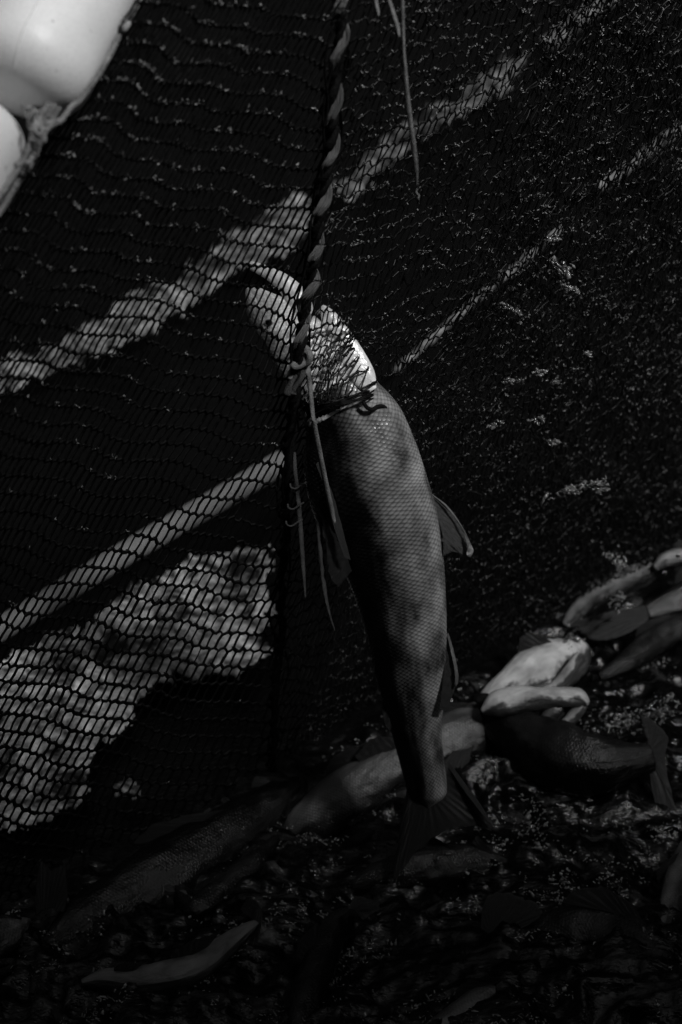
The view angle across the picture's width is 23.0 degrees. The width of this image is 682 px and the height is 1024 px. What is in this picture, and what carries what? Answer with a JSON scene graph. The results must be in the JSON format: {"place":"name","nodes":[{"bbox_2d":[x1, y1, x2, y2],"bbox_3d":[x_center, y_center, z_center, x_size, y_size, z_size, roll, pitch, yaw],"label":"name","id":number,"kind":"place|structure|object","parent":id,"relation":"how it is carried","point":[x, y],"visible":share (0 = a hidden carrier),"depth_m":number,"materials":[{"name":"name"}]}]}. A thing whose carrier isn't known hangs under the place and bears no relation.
{"place":"outdoors","nodes":[
{"label":"outdoors","id":0,"kind":"place"},
{"bbox_2d":[0,451,283,641],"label":"grey rail","id":1,"kind":"object","parent":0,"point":[179,524],"visible":0.59,"depth_m":2.43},
{"bbox_2d":[0,0,681,1023],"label":"water","id":2,"kind":"structure","parent":0,"point":[442,950],"depth_m":2.40,"materials":[{"name":"black liquid"}]},
{"bbox_2d":[0,912,31,958],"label":"salmon","id":3,"kind":"object","parent":2,"relation":"on","point":[14,928],"visible":1,"depth_m":1.91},
{"bbox_2d":[0,240,235,392],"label":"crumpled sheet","id":4,"kind":"object","parent":2,"relation":"on","point":[192,282],"visible":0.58,"depth_m":3.03,"materials":[{"name":"grey fabric"}]},
{"bbox_2d":[111,774,140,800],"bbox_3d":[-0.264,0.347,2.090,0.046,0.020,0.037,24,42,30],"label":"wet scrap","id":5,"kind":"object","parent":2,"relation":"on","point":[134,788],"visible":0.55,"depth_m":2.09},
{"bbox_2d":[0,543,276,833],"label":"wet sheet","id":6,"kind":"object","parent":2,"relation":"on","point":[99,632],"visible":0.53,"depth_m":2.28,"materials":[{"name":"grey fabric"}]},
{"bbox_2d":[43,776,298,944],"bbox_3d":[-0.198,0.417,2.035,0.405,0.071,0.093,-25,42,-31],"label":"salmon","id":7,"kind":"object","parent":2,"relation":"on","point":[188,848],"visible":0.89,"depth_m":2.02,"materials":[{"name":"grey food"}]},
{"bbox_2d":[81,898,261,994],"bbox_3d":[-0.182,0.514,1.894,0.218,0.087,0.060,-16,38,-22],"label":"salmon","id":8,"kind":"object","parent":2,"relation":"on","point":[193,963],"visible":0.97,"depth_m":1.88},
{"bbox_2d":[173,835,280,919],"bbox_3d":[-0.130,0.435,2.007,0.159,0.032,0.070,-18,39,-23],"label":"salmon","id":9,"kind":"object","parent":2,"relation":"on","point":[211,893],"visible":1,"depth_m":1.99,"materials":[{"name":"grey food"}]},
{"bbox_2d":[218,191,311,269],"bbox_3d":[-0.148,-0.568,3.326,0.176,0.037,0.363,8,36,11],"label":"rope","id":10,"kind":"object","parent":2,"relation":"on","point":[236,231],"visible":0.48,"depth_m":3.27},
{"bbox_2d":[282,896,379,1023],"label":"salmon","id":11,"kind":"object","parent":2,"relation":"on","point":[318,951],"visible":1,"depth_m":1.90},
{"bbox_2d":[0,0,681,906],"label":"fishing net","id":12,"kind":"object","parent":2,"relation":"on","point":[334,122],"visible":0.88,"depth_m":1.77,"materials":[{"name":"black fabric"}]},
{"bbox_2d":[0,105,25,202],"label":"net float","id":13,"kind":"object","parent":12,"relation":"attached to","point":[12,144],"visible":0.79,"depth_m":1.27,"materials":[{"name":"plastic"}]},
{"bbox_2d":[0,105,38,201],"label":"float rope","id":14,"kind":"object","parent":13,"relation":"attached to","point":[15,171],"visible":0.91,"depth_m":1.27,"materials":[{"name":"grey fabric"}]},
{"bbox_2d":[13,155,34,167],"bbox_3d":[-0.238,-0.265,1.264,0.015,0.009,0.012,11,36,15],"label":"lashing","id":15,"kind":"object","parent":14,"relation":"attached to","point":[25,162],"visible":1,"depth_m":1.26,"materials":[{"name":"fabric"}]},
{"bbox_2d":[32,132,46,143],"bbox_3d":[-0.227,-0.282,1.262,0.012,0.006,0.012,0,35,0],"label":"lashing","id":16,"kind":"object","parent":14,"relation":"attached to","point":[35,139],"visible":1,"depth_m":1.26,"materials":[{"name":"fabric"}]},
{"bbox_2d":[25,105,39,137],"bbox_3d":[-0.233,-0.295,1.265,0.012,0.021,0.016,0,35,0],"label":"lashing","id":17,"kind":"object","parent":16,"relation":"attached to","point":[30,115],"visible":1,"depth_m":1.26,"materials":[{"name":"fabric"}]},
{"bbox_2d":[0,102,50,203],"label":"float rope","id":18,"kind":"object","parent":13,"relation":"attached to","point":[42,113],"visible":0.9,"depth_m":1.29,"materials":[{"name":"grey fabric"}]},
{"bbox_2d":[0,103,56,216],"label":"float rope","id":19,"kind":"object","parent":13,"relation":"attached to","point":[9,196],"visible":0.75,"depth_m":1.27,"materials":[{"name":"grey fabric"}]},
{"bbox_2d":[0,0,134,119],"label":"net float","id":20,"kind":"object","parent":12,"relation":"attached to","point":[54,51],"visible":0.83,"depth_m":1.28,"materials":[{"name":"plastic"}]},
{"bbox_2d":[38,106,61,132],"bbox_3d":[-0.224,-0.305,1.297,0.008,0.014,0.041,10,36,14],"label":"float rope","id":21,"kind":"object","parent":20,"relation":"attached to","point":[55,113],"visible":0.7,"depth_m":1.29,"materials":[{"name":"grey fabric"}]},
{"bbox_2d":[4,34,121,198],"bbox_3d":[-0.217,-0.299,1.295,0.012,0.108,0.142,27,43,33],"label":"float rope","id":22,"kind":"object","parent":20,"relation":"attached to","point":[90,85],"visible":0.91,"depth_m":1.30,"materials":[{"name":"grey fabric"}]},
{"bbox_2d":[43,115,58,126],"bbox_3d":[-0.219,-0.295,1.262,0.011,0.007,0.011,0,35,0],"label":"lashing","id":23,"kind":"object","parent":22,"relation":"attached to","point":[45,123],"visible":1,"depth_m":1.26,"materials":[{"name":"fabric"}]},
{"bbox_2d":[21,104,47,137],"bbox_3d":[-0.230,-0.296,1.262,0.010,0.020,0.024,-24,42,-30],"label":"lashing","id":24,"kind":"object","parent":23,"relation":"attached to","point":[31,125],"visible":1,"depth_m":1.26,"materials":[{"name":"fabric"}]},
{"bbox_2d":[118,0,141,32],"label":"float rope","id":25,"kind":"object","parent":20,"relation":"attached to","point":[125,26],"visible":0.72,"depth_m":1.32,"materials":[{"name":"grey fabric"}]},
{"bbox_2d":[283,345,312,395],"bbox_3d":[-0.044,-0.146,1.708,0.031,0.051,0.029,0,35,0],"label":"rope knot","id":26,"kind":"object","parent":12,"relation":"attached to","point":[291,387],"visible":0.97,"depth_m":1.71,"materials":[{"name":"grey fabric"}]},
{"bbox_2d":[306,366,338,541],"bbox_3d":[-0.023,-0.061,1.748,0.014,0.198,0.068,-21,40,-28],"label":"cord","id":27,"kind":"object","parent":26,"relation":"hanging from","point":[319,451],"visible":1,"depth_m":1.74,"materials":[{"name":"grey fabric"}]},
{"bbox_2d":[293,452,305,597],"bbox_3d":[-0.044,0.014,1.800,0.006,0.129,0.091,-5,35,-7],"label":"cord","id":28,"kind":"object","parent":12,"relation":"hanging from","point":[300,524],"visible":1,"depth_m":1.80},
{"bbox_2d":[285,519,302,526],"bbox_3d":[-0.050,0.012,1.790,0.019,0.008,0.006,0,35,0],"label":"twine end","id":29,"kind":"object","parent":28,"relation":"attached to","point":[298,521],"visible":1,"depth_m":1.79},
{"bbox_2d":[287,502,303,509],"bbox_3d":[-0.049,-0.006,1.790,0.019,0.008,0.006,0,35,0],"label":"twine end","id":30,"kind":"object","parent":28,"relation":"attached to","point":[294,508],"visible":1,"depth_m":1.79,"materials":[{"name":"grey fabric"}]},
{"bbox_2d":[289,482,306,489],"bbox_3d":[-0.046,-0.028,1.790,0.019,0.008,0.006,0,35,0],"label":"twine end","id":31,"kind":"object","parent":28,"relation":"attached to","point":[299,486],"visible":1,"depth_m":1.79,"materials":[{"name":"grey fabric"}]},
{"bbox_2d":[316,513,334,630],"bbox_3d":[-0.019,0.056,1.800,0.009,0.118,0.085,-7,36,-9],"label":"cord","id":32,"kind":"object","parent":12,"relation":"hanging from","point":[320,549],"visible":1,"depth_m":1.80,"materials":[{"name":"grey fabric"}]},
{"bbox_2d":[245,261,492,881],"bbox_3d":[0.033,0.087,1.866,0.339,0.706,0.139,23,41,29],"label":"salmon","id":33,"kind":"object","parent":12,"relation":"hanging from","point":[386,553],"visible":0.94,"depth_m":1.81,"materials":[{"name":"black food"}]},
{"bbox_2d":[374,0,379,15],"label":"cord","id":34,"kind":"object","parent":12,"relation":"attached to","point":[377,7],"visible":1,"depth_m":1.42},
{"bbox_2d":[387,0,399,36],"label":"cord","id":35,"kind":"object","parent":12,"relation":"hanging from","point":[394,16],"visible":1,"depth_m":1.42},
{"bbox_2d":[400,0,417,185],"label":"cord","id":36,"kind":"object","parent":12,"relation":"hanging from","point":[411,129],"visible":1,"depth_m":1.46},
{"bbox_2d":[486,350,592,429],"bbox_3d":[0.225,-0.138,1.891,0.123,0.098,0.088,0,35,0],"label":"splash","id":37,"kind":"object","parent":12,"relation":"attached to","point":[587,353],"visible":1,"depth_m":1.89,"materials":[{"name":"liquid"}]},
{"bbox_2d":[499,233,581,315],"bbox_3d":[0.215,-0.252,1.798,0.094,0.083,0.077,-8,36,-11],"label":"splash","id":38,"kind":"object","parent":12,"relation":"attached to","point":[562,265],"visible":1,"depth_m":1.79,"materials":[{"name":"liquid"}]},
{"bbox_2d":[542,475,610,503],"bbox_3d":[0.277,-0.029,1.945,0.089,0.040,0.046,-11,37,-16],"label":"splash","id":39,"kind":"object","parent":12,"relation":"on","point":[596,485],"visible":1,"depth_m":1.94,"materials":[{"name":"liquid"}]},
{"bbox_2d":[5,628,681,1023],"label":"froth","id":40,"kind":"object","parent":2,"relation":"on","point":[283,902],"visible":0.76,"depth_m":1.95,"materials":[{"name":"grey liquid"}]},
{"bbox_2d":[373,909,396,945],"bbox_3d":[0.040,0.502,1.990,0.050,0.074,0.080,-9,36,-13],"label":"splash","id":41,"kind":"object","parent":2,"relation":"on","point":[395,943],"visible":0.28,"depth_m":1.95,"materials":[{"name":"liquid"}]},
{"bbox_2d":[351,836,507,890],"bbox_3d":[0.106,0.425,2.020,0.193,0.068,0.052,-6,35,-9],"label":"salmon","id":42,"kind":"object","parent":2,"relation":"on","point":[436,863],"visible":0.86,"depth_m":2.01,"materials":[{"name":"grey food"}]},
{"bbox_2d":[332,52,526,201],"bbox_3d":[0.218,-0.895,3.805,0.130,0.037,0.945,20,40,26],"label":"crumpled sheet","id":43,"kind":"object","parent":2,"relation":"on","point":[487,85],"visible":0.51,"depth_m":3.77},
{"bbox_2d":[283,685,589,837],"bbox_3d":[0.110,0.307,2.146,0.417,0.142,0.097,-12,37,-17],"label":"salmon","id":44,"kind":"object","parent":2,"relation":"on","point":[357,780],"visible":0.73,"depth_m":2.12,"materials":[{"name":"black food"}]},
{"bbox_2d":[427,965,527,1023],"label":"salmon","id":45,"kind":"object","parent":2,"relation":"on","point":[470,992],"visible":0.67,"depth_m":1.85,"materials":[{"name":"grey"}]},
{"bbox_2d":[392,226,562,372],"bbox_3d":[0.269,-0.410,3.150,0.017,0.018,0.681,19,39,25],"label":"thin rail","id":46,"kind":"object","parent":2,"relation":"on","point":[440,332],"visible":0.45,"depth_m":3.07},
{"bbox_2d":[481,892,541,985],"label":"salmon","id":47,"kind":"object","parent":2,"relation":"on","point":[497,908],"visible":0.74,"depth_m":1.93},
{"bbox_2d":[511,799,557,850],"bbox_3d":[0.237,0.390,2.054,0.051,0.059,0.062,16,38,21],"label":"splash","id":48,"kind":"object","parent":2,"relation":"on","point":[537,846],"visible":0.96,"depth_m":2.05,"materials":[{"name":"liquid"}]},
{"bbox_2d":[481,630,590,693],"bbox_3d":[0.260,0.216,2.262,0.201,0.073,0.081,-15,38,-20],"label":"salmon","id":49,"kind":"object","parent":2,"relation":"on","point":[538,660],"visible":0.71,"depth_m":2.25,"materials":[{"name":"grey food"}]},
{"bbox_2d":[546,439,561,445],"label":"splash","id":50,"kind":"object","parent":2,"relation":"on","point":[550,442],"visible":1,"depth_m":1.89,"materials":[{"name":"liquid"}]},
{"bbox_2d":[551,624,585,647],"bbox_3d":[0.311,0.178,2.297,0.052,0.046,0.050,0,35,0],"label":"splash","id":51,"kind":"object","parent":2,"relation":"on","point":[570,635],"visible":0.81,"depth_m":2.29,"materials":[{"name":"liquid"}]},
{"bbox_2d":[470,693,674,809],"bbox_3d":[0.285,0.312,2.130,0.292,0.126,0.104,15,38,20],"label":"salmon","id":52,"kind":"object","parent":2,"relation":"on","point":[560,756],"visible":0.87,"depth_m":2.10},
{"bbox_2d":[539,0,618,54],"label":"grey rail","id":53,"kind":"object","parent":2,"relation":"on","point":[564,35],"visible":0.3,"depth_m":4.32,"materials":[{"name":"grey metal"}]},
{"bbox_2d":[526,885,681,978],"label":"salmon","id":54,"kind":"object","parent":2,"relation":"on","point":[587,914],"visible":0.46,"depth_m":1.93,"materials":[{"name":"grey"}]},
{"bbox_2d":[562,557,658,627],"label":"salmon","id":55,"kind":"object","parent":2,"relation":"on","point":[581,607],"visible":0.75,"depth_m":2.47,"materials":[{"name":"grey food"}]},
{"bbox_2d":[602,544,627,573],"bbox_3d":[0.361,0.069,2.200,0.037,0.049,0.055,0,35,0],"label":"splash","id":56,"kind":"object","parent":2,"relation":"on","point":[619,566],"visible":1,"depth_m":2.20,"materials":[{"name":"liquid"}]},
{"bbox_2d":[605,590,633,613],"bbox_3d":[0.383,0.123,2.298,0.034,0.049,0.043,14,38,20],"label":"splash","id":57,"kind":"object","parent":2,"relation":"on","point":[618,601],"visible":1,"depth_m":2.29,"materials":[{"name":"liquid"}]},
{"bbox_2d":[572,567,681,639],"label":"salmon","id":58,"kind":"object","parent":2,"relation":"on","point":[609,625],"visible":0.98,"depth_m":2.36,"materials":[{"name":"grey food"}]},
{"bbox_2d":[583,692,681,738],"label":"splash","id":59,"kind":"object","parent":2,"relation":"on","point":[626,723],"visible":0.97,"depth_m":2.15,"materials":[{"name":"liquid"}]},
{"bbox_2d":[594,123,681,192],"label":"thin rail","id":60,"kind":"object","parent":2,"relation":"on","point":[664,143],"visible":0.26,"depth_m":3.65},
{"bbox_2d":[598,611,681,680],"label":"salmon","id":61,"kind":"object","parent":2,"relation":"on","point":[657,635],"visible":1,"depth_m":2.35,"materials":[{"name":"grey food"}]},
{"bbox_2d":[653,540,681,570],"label":"salmon","id":62,"kind":"object","parent":2,"relation":"on","point":[672,558],"visible":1,"depth_m":2.51,"materials":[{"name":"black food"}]},
{"bbox_2d":[656,840,681,923],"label":"salmon","id":63,"kind":"object","parent":2,"relation":"on","point":[669,874],"visible":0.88,"depth_m":1.99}
]}

